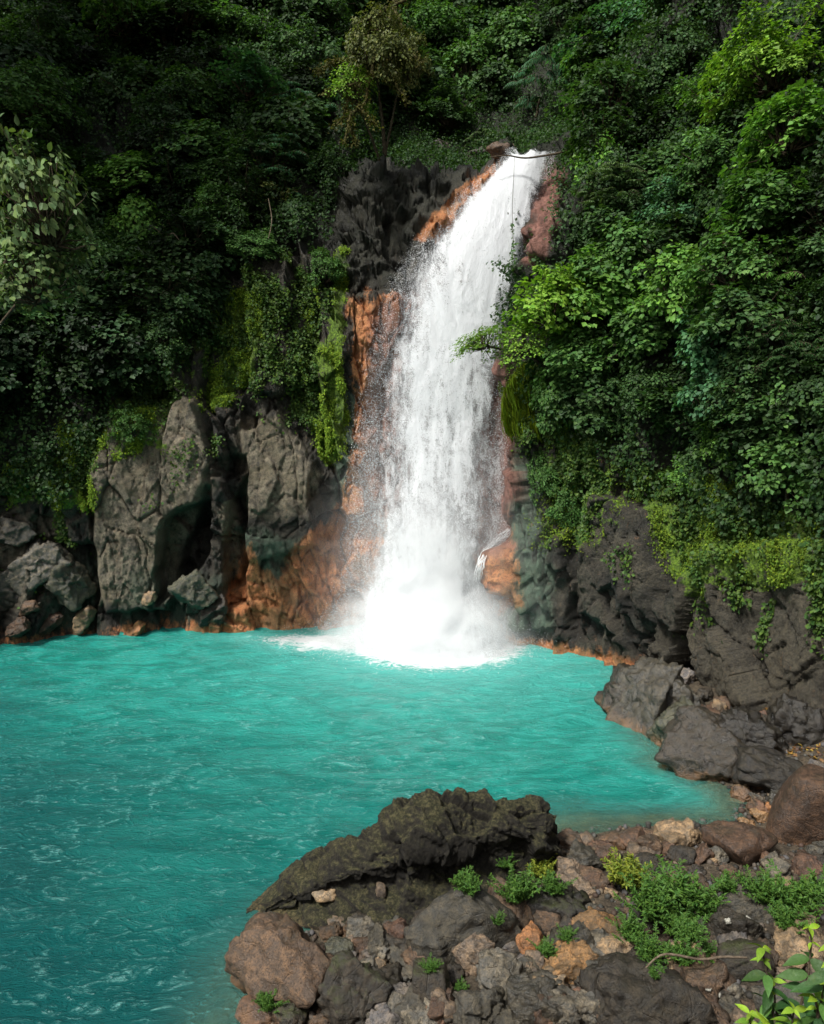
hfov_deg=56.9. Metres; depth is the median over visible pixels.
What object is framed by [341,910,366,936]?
cobble
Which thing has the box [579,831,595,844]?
boulder
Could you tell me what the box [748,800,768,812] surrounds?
cobble
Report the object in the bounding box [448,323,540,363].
tree
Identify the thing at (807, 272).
tree
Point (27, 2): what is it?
tree
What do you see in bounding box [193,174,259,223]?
tree
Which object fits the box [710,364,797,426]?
tree
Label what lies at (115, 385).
tree
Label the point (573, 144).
tree
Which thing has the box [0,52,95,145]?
tree
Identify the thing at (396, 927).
boulder
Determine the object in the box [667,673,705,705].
boulder
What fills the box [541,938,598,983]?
boulder
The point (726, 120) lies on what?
tree
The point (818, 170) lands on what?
tree
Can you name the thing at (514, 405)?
moss curtain
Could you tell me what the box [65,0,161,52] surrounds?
tree
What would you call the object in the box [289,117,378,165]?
tree
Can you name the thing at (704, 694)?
cobble
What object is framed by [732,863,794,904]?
herb
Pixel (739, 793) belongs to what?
boulder
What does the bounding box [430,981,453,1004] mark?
cobble
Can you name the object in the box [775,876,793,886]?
cobble
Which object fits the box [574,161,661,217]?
tree
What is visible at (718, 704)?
boulder
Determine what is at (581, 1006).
boulder
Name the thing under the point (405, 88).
tree
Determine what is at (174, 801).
water
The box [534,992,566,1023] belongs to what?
cobble
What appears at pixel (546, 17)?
tree
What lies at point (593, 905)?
cobble
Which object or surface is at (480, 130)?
shrub
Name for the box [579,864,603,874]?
boulder
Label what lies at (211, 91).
tree
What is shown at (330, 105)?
tree
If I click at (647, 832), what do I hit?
cobble
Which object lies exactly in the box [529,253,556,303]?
tree
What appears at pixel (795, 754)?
leaf litter
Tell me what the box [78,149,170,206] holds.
tree
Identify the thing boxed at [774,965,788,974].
cobble
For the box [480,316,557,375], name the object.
tree
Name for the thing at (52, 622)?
boulder
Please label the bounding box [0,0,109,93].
tree
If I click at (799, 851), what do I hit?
cobble
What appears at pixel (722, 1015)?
boulder
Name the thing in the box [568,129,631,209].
tree
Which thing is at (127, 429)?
shrub
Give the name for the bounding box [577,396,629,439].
tree
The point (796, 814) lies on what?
boulder
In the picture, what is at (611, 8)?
tree
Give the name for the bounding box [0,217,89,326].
tree
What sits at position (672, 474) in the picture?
shrub
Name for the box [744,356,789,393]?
tree
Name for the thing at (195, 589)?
boulder
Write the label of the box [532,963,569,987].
cobble
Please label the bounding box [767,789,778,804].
boulder
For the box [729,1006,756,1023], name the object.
cobble
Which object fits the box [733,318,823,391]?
tree
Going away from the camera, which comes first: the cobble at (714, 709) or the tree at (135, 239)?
the cobble at (714, 709)
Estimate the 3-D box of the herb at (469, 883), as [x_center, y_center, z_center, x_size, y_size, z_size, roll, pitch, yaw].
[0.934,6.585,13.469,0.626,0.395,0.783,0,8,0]
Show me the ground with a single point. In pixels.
(721, 809)
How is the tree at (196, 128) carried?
on the cliff
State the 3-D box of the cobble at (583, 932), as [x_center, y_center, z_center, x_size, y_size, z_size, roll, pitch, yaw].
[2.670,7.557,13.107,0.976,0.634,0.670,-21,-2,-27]
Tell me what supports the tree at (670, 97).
on the cliff
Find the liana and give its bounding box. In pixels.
[266,198,271,244]
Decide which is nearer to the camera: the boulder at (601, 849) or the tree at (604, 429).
the boulder at (601, 849)
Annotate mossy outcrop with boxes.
[246,787,560,929]
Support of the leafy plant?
on the ground
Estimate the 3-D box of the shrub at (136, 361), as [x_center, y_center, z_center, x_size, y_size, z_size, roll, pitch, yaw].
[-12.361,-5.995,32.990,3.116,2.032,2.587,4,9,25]
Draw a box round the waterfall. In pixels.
[262,146,580,669]
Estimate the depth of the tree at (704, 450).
24.07 m
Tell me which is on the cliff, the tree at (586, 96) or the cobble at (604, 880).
the tree at (586, 96)
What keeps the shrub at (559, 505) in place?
attached to the cliff
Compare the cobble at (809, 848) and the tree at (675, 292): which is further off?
the tree at (675, 292)
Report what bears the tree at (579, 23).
on the cliff
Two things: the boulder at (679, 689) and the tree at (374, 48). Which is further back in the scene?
the tree at (374, 48)
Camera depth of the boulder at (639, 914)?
13.60 m
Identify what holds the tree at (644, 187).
on the cliff
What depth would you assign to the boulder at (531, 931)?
13.18 m
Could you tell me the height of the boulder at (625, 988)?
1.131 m
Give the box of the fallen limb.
[490,150,566,158]
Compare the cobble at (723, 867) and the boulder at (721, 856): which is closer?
the cobble at (723, 867)
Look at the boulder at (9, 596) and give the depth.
32.20 m
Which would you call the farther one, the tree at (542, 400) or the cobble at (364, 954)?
the tree at (542, 400)
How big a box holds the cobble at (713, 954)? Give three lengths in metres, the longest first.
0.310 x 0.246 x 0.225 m
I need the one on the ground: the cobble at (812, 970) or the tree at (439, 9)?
the cobble at (812, 970)
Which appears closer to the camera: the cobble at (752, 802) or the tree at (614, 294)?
the cobble at (752, 802)
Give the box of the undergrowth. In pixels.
[0,0,823,553]
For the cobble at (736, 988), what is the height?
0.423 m
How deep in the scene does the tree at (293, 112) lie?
36.66 m
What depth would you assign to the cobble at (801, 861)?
15.67 m
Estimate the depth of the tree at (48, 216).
24.09 m
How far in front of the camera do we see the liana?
34.01 m
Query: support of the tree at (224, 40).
on the cliff
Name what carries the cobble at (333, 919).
on the ground
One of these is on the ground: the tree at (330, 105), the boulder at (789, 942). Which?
the boulder at (789, 942)
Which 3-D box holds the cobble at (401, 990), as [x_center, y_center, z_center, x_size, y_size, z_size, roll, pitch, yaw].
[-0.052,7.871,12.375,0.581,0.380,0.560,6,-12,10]
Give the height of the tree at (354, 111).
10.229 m
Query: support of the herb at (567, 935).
on the boulder at (571, 959)
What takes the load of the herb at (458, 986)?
on the ground
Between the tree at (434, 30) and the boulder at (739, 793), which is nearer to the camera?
the boulder at (739, 793)
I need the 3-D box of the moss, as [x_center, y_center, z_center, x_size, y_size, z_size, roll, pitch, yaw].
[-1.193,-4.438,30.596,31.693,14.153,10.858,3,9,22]
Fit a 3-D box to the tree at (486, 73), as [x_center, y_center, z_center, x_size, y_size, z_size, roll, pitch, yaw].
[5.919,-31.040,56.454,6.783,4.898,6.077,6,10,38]
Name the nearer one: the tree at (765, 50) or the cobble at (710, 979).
the cobble at (710, 979)
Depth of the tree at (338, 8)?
44.11 m
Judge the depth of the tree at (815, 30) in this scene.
25.53 m
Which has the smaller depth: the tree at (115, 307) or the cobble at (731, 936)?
the cobble at (731, 936)
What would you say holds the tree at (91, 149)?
on the cliff
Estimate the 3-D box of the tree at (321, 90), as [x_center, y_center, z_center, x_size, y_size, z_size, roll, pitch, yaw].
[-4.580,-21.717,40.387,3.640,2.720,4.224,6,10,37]
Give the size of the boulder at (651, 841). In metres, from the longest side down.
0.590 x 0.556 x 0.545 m
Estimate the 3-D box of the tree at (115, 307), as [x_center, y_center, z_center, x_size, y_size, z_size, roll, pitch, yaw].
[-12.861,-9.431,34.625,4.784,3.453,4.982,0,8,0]
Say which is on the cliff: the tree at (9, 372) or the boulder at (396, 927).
the tree at (9, 372)
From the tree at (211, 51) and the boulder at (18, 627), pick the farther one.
the tree at (211, 51)
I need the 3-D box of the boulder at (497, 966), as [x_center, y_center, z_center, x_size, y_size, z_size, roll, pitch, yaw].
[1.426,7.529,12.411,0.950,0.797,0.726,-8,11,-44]
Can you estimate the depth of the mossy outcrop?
15.08 m
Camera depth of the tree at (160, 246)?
33.06 m
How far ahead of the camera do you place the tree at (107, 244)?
32.30 m
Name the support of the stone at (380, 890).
on the mossy outcrop
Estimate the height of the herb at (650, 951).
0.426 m
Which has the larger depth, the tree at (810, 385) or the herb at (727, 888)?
the tree at (810, 385)
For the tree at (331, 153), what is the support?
on the cliff
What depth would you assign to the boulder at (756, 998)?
11.23 m
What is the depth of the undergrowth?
31.58 m
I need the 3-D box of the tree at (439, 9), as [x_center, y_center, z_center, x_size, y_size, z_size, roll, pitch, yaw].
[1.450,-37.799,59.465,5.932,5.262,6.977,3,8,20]
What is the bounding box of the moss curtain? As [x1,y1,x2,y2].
[498,360,544,442]
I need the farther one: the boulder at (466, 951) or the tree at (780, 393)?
the tree at (780, 393)
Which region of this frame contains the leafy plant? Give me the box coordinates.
[735,923,823,1023]
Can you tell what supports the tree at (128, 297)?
on the cliff
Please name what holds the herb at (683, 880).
on the cobble
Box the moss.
[1,244,823,611]
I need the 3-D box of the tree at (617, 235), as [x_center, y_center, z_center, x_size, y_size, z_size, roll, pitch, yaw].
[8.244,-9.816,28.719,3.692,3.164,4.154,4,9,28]
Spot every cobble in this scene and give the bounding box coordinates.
[310,1007,328,1023]
[319,921,342,939]
[327,915,344,927]
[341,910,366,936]
[347,935,358,954]
[352,936,368,954]
[360,954,379,968]
[361,949,371,957]
[375,957,386,968]
[376,945,390,961]
[380,961,402,981]
[382,915,398,924]
[386,934,407,953]
[387,989,405,1011]
[389,944,404,966]
[393,982,411,993]
[393,983,425,1023]
[400,946,424,965]
[401,964,412,981]
[408,908,425,925]
[426,987,453,1023]
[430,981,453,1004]
[442,1017,452,1022]
[447,961,464,987]
[500,1004,514,1023]
[513,923,546,954]
[518,955,539,969]
[523,961,537,970]
[524,949,544,969]
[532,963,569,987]
[533,910,560,934]
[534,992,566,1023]
[538,879,577,892]
[543,920,594,957]
[558,845,569,854]
[558,915,574,926]
[574,976,579,986]
[583,871,613,889]
[583,902,596,909]
[585,956,601,965]
[588,868,615,888]
[588,927,608,955]
[596,926,646,953]
[604,887,618,896]
[622,901,629,914]
[624,841,655,856]
[630,852,669,878]
[639,921,654,931]
[643,928,654,936]
[644,830,653,834]
[646,933,660,945]
[660,839,674,856]
[672,956,736,1000]
[686,873,709,891]
[687,864,706,874]
[691,911,707,936]
[694,842,714,864]
[696,688,712,701]
[701,702,726,713]
[708,931,714,942]
[708,952,715,961]
[709,934,720,946]
[713,696,731,708]
[716,931,746,944]
[718,864,737,876]
[718,994,741,1013]
[727,982,746,998]
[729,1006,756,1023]
[730,784,751,791]
[740,999,755,1011]
[746,797,764,809]
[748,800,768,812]
[757,937,779,965]
[759,851,780,869]
[760,850,790,877]
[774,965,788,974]
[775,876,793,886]
[791,851,823,878]
[794,849,810,855]
[804,844,823,854]
[804,955,823,974]
[811,849,823,864]
[812,840,823,847]
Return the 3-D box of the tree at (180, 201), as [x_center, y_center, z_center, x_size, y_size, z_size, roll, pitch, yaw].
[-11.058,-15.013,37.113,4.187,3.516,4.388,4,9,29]
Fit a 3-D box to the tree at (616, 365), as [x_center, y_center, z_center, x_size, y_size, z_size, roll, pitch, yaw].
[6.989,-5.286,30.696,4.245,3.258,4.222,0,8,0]
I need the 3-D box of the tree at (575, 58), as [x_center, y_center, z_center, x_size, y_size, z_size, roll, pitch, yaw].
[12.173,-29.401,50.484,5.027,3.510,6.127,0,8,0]
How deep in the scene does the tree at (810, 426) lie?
22.20 m
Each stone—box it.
[311,888,336,902]
[375,882,385,897]
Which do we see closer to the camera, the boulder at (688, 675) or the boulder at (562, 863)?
the boulder at (562, 863)
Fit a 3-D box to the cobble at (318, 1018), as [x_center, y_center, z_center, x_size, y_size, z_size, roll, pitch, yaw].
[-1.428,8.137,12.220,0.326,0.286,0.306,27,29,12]
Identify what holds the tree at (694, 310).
on the cliff
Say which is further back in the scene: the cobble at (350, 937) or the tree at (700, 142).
the tree at (700, 142)
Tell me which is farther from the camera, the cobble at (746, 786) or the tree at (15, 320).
the tree at (15, 320)
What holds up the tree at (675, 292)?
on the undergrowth
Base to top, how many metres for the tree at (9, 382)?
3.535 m
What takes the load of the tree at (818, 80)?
on the cliff
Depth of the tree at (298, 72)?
39.73 m
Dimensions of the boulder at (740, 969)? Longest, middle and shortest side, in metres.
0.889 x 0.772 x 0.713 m
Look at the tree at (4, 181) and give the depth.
33.69 m
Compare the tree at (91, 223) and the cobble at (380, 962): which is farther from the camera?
the tree at (91, 223)
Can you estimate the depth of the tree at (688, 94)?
28.43 m
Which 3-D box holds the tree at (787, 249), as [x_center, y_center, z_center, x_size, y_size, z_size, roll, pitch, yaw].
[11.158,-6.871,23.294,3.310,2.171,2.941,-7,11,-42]
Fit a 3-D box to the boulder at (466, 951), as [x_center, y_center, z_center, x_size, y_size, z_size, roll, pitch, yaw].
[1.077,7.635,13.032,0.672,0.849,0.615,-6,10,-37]
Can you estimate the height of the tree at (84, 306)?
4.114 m
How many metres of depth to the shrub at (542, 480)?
31.00 m
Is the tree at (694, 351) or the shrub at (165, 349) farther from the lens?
the shrub at (165, 349)
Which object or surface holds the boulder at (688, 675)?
on the ground
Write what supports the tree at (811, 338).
on the cliff
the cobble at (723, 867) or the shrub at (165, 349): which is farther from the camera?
the shrub at (165, 349)
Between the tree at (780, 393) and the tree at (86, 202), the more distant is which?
the tree at (86, 202)
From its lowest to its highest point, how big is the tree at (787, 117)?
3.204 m
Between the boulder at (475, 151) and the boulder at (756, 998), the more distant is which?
the boulder at (475, 151)
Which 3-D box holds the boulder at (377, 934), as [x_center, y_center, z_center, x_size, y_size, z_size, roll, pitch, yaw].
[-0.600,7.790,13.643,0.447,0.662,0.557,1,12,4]
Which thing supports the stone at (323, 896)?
on the mossy outcrop
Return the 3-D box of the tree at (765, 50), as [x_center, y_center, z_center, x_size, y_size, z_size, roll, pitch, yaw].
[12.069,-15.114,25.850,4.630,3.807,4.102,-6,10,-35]
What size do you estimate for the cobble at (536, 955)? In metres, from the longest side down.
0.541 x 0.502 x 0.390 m
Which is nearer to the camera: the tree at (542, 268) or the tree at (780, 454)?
the tree at (780, 454)
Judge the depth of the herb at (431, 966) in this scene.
12.24 m
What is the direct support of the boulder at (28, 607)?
on the cliff
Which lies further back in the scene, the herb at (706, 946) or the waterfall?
the waterfall
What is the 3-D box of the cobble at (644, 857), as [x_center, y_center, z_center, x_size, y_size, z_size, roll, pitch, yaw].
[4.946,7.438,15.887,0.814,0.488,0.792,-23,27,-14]
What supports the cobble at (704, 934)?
on the ground
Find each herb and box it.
[251,988,288,1013]
[418,952,442,972]
[448,865,482,896]
[454,976,469,991]
[484,863,541,904]
[490,910,506,924]
[496,850,519,868]
[523,853,556,879]
[525,935,558,958]
[535,869,577,896]
[556,923,578,943]
[599,846,655,892]
[604,905,652,943]
[612,863,682,920]
[630,920,676,965]
[638,854,726,910]
[646,959,666,978]
[654,900,712,935]
[660,935,706,966]
[667,912,709,943]
[668,870,730,920]
[701,940,717,962]
[711,869,749,892]
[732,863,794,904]
[764,899,820,933]
[767,858,823,916]
[794,864,823,901]
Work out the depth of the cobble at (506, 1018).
11.57 m
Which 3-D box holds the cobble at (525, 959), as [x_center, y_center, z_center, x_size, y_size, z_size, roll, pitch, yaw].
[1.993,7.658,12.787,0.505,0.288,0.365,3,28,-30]
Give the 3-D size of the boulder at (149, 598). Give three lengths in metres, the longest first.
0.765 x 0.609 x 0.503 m
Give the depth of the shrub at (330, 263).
34.02 m
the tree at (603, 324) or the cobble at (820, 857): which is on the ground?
the cobble at (820, 857)
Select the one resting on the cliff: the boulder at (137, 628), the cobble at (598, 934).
the boulder at (137, 628)
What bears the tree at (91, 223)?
on the cliff
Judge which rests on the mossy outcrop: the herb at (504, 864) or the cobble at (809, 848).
the herb at (504, 864)
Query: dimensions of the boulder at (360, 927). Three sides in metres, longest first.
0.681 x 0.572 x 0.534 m
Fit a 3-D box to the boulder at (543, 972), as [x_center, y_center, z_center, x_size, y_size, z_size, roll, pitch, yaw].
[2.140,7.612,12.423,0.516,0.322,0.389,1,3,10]
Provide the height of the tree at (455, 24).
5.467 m
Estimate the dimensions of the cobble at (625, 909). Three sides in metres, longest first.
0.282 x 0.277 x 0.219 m
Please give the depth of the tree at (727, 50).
29.27 m
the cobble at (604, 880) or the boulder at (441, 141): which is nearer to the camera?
the cobble at (604, 880)
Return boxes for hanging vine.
[510,157,517,275]
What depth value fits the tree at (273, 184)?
35.97 m
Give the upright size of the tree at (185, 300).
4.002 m
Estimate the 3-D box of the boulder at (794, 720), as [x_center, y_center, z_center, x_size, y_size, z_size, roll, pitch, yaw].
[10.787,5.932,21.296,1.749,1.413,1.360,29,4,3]
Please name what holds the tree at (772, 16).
on the cliff
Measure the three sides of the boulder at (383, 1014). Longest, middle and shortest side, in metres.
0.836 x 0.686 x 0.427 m
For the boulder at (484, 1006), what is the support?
on the ground
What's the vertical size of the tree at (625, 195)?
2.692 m
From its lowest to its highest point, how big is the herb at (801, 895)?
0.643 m
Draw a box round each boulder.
[0,516,36,547]
[0,569,18,611]
[5,538,74,595]
[5,616,30,637]
[19,600,40,616]
[39,611,63,635]
[43,553,96,611]
[72,605,97,634]
[123,620,145,635]
[141,591,157,605]
[167,569,220,609]
[195,593,227,626]
[224,911,333,1008]
[235,994,271,1023]
[267,1001,310,1023]
[316,950,397,1023]
[324,936,354,954]
[346,915,374,936]
[365,1001,402,1023]
[367,922,389,954]
[383,917,407,937]
[396,981,407,992]
[400,997,439,1023]
[403,885,521,963]
[412,958,450,1000]
[430,138,450,154]
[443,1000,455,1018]
[452,932,495,975]
[452,986,508,1023]
[467,146,488,160]
[475,947,532,990]
[486,141,509,159]
[488,876,533,929]
[502,941,515,952]
[506,972,562,1023]
[515,920,543,953]
[526,877,590,917]
[529,969,557,979]
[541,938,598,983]
[549,984,600,1023]
[556,828,582,849]
[556,856,579,872]
[556,867,596,897]
[567,838,604,870]
[571,906,622,933]
[577,952,717,1023]
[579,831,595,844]
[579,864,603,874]
[587,839,618,863]
[594,663,630,719]
[599,831,625,850]
[605,656,683,740]
[619,826,644,847]
[627,943,667,965]
[628,890,666,928]
[637,833,661,856]
[646,696,693,749]
[653,817,701,846]
[654,705,742,783]
[663,940,706,968]
[666,845,695,865]
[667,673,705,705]
[680,667,695,684]
[701,820,777,866]
[703,904,762,939]
[703,994,729,1023]
[708,845,729,863]
[711,698,727,709]
[716,875,786,923]
[716,938,774,982]
[718,990,742,998]
[719,706,788,753]
[729,785,750,802]
[730,743,802,791]
[737,817,755,825]
[749,792,766,801]
[749,807,768,822]
[750,982,815,1019]
[765,801,770,810]
[766,693,823,745]
[766,764,823,845]
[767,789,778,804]
[773,911,823,968]
[807,758,823,767]
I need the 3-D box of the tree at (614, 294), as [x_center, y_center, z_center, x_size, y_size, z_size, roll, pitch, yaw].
[7.084,-8.506,28.848,4.435,3.353,4.060,0,8,0]
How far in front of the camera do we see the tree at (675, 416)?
26.31 m
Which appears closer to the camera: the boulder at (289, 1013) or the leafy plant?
the leafy plant
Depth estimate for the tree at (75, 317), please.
31.36 m
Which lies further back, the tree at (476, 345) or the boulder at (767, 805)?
the tree at (476, 345)
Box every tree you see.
[0,0,81,49]
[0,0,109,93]
[0,17,31,60]
[0,33,92,105]
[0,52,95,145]
[0,91,50,135]
[0,113,109,273]
[0,122,123,208]
[0,152,12,203]
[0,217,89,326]
[0,287,63,315]
[0,291,48,361]
[0,298,16,355]
[0,300,84,366]
[0,314,67,374]
[0,335,35,393]
[0,356,24,394]
[11,241,127,319]
[19,0,94,27]
[23,172,99,221]
[37,278,124,349]
[38,301,148,397]
[40,221,132,279]
[44,331,151,396]
[46,0,103,58]
[54,304,177,386]
[63,0,151,43]
[63,250,139,294]
[64,143,133,212]
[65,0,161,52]
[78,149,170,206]
[80,55,187,120]
[86,221,126,240]
[98,246,213,340]
[100,223,186,265]
[100,296,137,341]
[103,190,171,249]
[106,276,145,325]
[107,305,158,350]
[113,123,235,209]
[114,227,213,309]
[116,116,204,179]
[116,253,159,304]
[123,207,241,285]
[125,69,225,139]
[141,0,247,42]
[141,166,203,218]
[141,257,233,347]
[146,118,249,182]
[152,61,238,124]
[156,36,241,104]
[165,228,237,305]
[172,0,233,42]
[172,154,238,193]
[175,67,242,123]
[179,201,257,262]
[190,2,266,56]
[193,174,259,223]
[194,115,315,187]
[201,108,250,143]
[207,47,296,118]
[207,153,280,231]
[209,0,263,19]
[219,3,301,67]
[225,0,279,20]
[225,92,330,174]
[234,132,318,198]
[254,177,309,207]
[258,81,342,136]
[263,193,332,235]
[264,0,336,32]
[266,0,340,44]
[268,12,359,82]
[274,56,344,102]
[285,77,363,122]
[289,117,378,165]
[301,138,363,182]
[308,0,353,31]
[309,0,426,149]
[316,17,369,71]
[325,62,380,160]
[337,0,413,156]
[339,0,377,29]
[353,0,413,29]
[368,9,429,101]
[370,77,442,129]
[373,15,435,156]
[384,0,441,23]
[391,38,460,106]
[398,0,467,49]
[403,16,465,61]
[406,76,487,136]
[427,20,499,58]
[427,33,518,95]
[429,4,529,55]
[431,0,529,30]
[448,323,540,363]
[455,58,521,112]
[465,0,552,67]
[469,26,538,72]
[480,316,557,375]
[501,261,601,343]
[503,45,568,130]
[524,324,619,394]
[527,0,589,50]
[528,369,577,434]
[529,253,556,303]
[536,351,625,390]
[539,242,657,328]
[543,58,662,142]
[545,0,600,10]
[545,0,648,74]
[545,364,628,434]
[554,29,631,90]
[560,8,634,74]
[561,100,638,167]
[563,82,600,124]
[565,213,614,258]
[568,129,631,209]
[569,311,640,372]
[573,190,645,246]
[573,209,665,290]
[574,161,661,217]
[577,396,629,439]
[589,290,680,373]
[592,165,679,219]
[606,272,665,328]
[607,1,667,51]
[607,353,674,419]
[613,205,708,285]
[614,139,705,221]
[621,91,698,149]
[624,240,710,322]
[625,240,665,290]
[626,166,718,249]
[626,184,673,222]
[627,7,719,75]
[631,378,704,443]
[634,201,681,251]
[643,358,694,413]
[647,56,727,133]
[658,123,747,203]
[665,106,721,143]
[671,345,740,430]
[674,54,764,138]
[674,299,733,389]
[675,145,722,215]
[676,283,768,339]
[680,230,798,310]
[681,336,758,392]
[685,274,810,348]
[690,388,818,461]
[691,335,780,421]
[694,419,752,471]
[695,171,744,235]
[696,96,770,174]
[696,162,821,252]
[697,0,823,129]
[700,37,744,84]
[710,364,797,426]
[718,78,823,186]
[720,0,735,5]
[727,247,821,319]
[732,5,801,58]
[733,231,786,280]
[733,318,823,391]
[735,426,823,521]
[738,223,814,272]
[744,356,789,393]
[745,138,818,187]
[754,365,820,434]
[755,341,823,411]
[762,359,823,439]
[766,74,823,137]
[772,182,823,259]
[772,231,820,285]
[775,148,823,197]
[779,0,823,58]
[784,317,823,362]
[785,419,821,448]
[788,257,823,315]
[794,232,823,265]
[800,344,823,385]
[807,304,823,333]
[811,270,823,287]
[812,392,823,414]
[816,52,823,77]
[816,411,823,451]
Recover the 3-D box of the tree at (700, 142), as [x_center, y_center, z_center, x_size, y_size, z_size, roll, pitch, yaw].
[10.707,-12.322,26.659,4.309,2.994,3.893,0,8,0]
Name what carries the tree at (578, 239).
on the cliff
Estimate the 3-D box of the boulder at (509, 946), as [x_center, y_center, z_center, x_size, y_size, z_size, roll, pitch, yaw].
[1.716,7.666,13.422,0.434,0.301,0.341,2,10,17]
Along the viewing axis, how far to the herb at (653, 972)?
11.39 m
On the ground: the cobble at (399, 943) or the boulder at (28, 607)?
the cobble at (399, 943)
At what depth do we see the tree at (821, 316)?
21.38 m
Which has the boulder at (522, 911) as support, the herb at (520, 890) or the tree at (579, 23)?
the herb at (520, 890)
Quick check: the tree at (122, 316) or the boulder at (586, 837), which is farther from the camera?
the tree at (122, 316)
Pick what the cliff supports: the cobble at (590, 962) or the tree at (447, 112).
the tree at (447, 112)
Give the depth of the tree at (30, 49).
36.24 m
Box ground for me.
[234,670,823,1023]
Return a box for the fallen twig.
[645,953,746,967]
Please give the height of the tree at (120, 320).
3.615 m
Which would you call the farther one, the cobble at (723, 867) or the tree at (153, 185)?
the tree at (153, 185)
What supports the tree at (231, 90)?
on the cliff
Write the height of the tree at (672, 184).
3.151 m
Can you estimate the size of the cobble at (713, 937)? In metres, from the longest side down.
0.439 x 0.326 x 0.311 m
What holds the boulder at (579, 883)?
on the ground
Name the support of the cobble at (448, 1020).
on the cobble at (435, 1012)
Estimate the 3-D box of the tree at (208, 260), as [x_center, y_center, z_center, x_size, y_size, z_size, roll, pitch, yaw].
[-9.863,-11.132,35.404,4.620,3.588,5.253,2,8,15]
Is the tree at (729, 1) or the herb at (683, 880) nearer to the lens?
the herb at (683, 880)
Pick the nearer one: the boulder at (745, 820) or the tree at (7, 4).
the boulder at (745, 820)
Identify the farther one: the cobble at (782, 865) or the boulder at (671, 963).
the cobble at (782, 865)
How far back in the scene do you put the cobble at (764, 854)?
16.09 m
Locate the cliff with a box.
[0,0,823,715]
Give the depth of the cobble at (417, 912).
14.35 m
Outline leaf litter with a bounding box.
[762,707,823,762]
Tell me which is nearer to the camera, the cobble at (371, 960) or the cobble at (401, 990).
the cobble at (401, 990)
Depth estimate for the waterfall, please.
32.64 m
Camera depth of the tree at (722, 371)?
23.33 m
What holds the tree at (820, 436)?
on the cliff
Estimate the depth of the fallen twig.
11.70 m
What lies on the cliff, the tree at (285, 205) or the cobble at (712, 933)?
the tree at (285, 205)
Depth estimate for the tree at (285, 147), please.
35.86 m
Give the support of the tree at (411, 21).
on the cliff
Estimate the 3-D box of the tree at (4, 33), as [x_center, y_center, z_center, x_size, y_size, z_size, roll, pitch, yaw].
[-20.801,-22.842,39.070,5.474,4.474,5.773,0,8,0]
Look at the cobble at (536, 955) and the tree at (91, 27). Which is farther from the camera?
the tree at (91, 27)
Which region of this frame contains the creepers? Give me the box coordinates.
[0,248,823,659]
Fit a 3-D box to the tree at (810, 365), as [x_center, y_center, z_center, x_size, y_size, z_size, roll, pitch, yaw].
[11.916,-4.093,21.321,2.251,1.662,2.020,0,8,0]
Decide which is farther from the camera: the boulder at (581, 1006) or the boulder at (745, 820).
the boulder at (745, 820)
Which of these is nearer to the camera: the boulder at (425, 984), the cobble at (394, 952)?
the boulder at (425, 984)
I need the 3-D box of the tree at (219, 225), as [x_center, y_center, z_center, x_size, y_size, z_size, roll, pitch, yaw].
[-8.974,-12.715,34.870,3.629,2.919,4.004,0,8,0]
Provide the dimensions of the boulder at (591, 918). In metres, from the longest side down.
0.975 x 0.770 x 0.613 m
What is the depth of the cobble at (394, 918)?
14.38 m
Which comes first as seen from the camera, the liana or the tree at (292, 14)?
the liana
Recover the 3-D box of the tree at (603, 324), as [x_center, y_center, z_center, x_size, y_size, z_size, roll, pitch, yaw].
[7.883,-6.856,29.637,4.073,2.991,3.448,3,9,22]
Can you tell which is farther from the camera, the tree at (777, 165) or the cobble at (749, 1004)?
the tree at (777, 165)
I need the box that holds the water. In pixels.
[0,623,712,1023]
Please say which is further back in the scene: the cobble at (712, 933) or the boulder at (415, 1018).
the cobble at (712, 933)
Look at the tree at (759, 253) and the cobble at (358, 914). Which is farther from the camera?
the tree at (759, 253)
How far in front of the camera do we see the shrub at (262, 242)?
34.00 m
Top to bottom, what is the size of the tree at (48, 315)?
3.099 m
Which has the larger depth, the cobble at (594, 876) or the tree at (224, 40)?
the tree at (224, 40)
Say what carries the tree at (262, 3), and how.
on the cliff
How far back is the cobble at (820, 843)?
16.82 m
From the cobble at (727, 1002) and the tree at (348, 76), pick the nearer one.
the cobble at (727, 1002)
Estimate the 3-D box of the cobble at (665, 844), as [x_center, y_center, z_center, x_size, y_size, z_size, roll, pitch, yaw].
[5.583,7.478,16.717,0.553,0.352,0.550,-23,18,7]
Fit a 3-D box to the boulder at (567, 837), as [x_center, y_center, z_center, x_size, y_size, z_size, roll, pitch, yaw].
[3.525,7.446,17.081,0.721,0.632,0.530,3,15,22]
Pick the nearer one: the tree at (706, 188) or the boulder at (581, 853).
the boulder at (581, 853)
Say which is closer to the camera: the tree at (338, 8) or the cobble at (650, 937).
the cobble at (650, 937)
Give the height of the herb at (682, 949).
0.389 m
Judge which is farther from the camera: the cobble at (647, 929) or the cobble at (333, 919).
the cobble at (333, 919)
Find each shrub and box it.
[94,357,159,394]
[105,401,159,446]
[127,310,193,380]
[219,225,282,261]
[297,245,346,295]
[461,128,493,149]
[525,446,561,505]
[544,484,581,531]
[658,451,704,502]

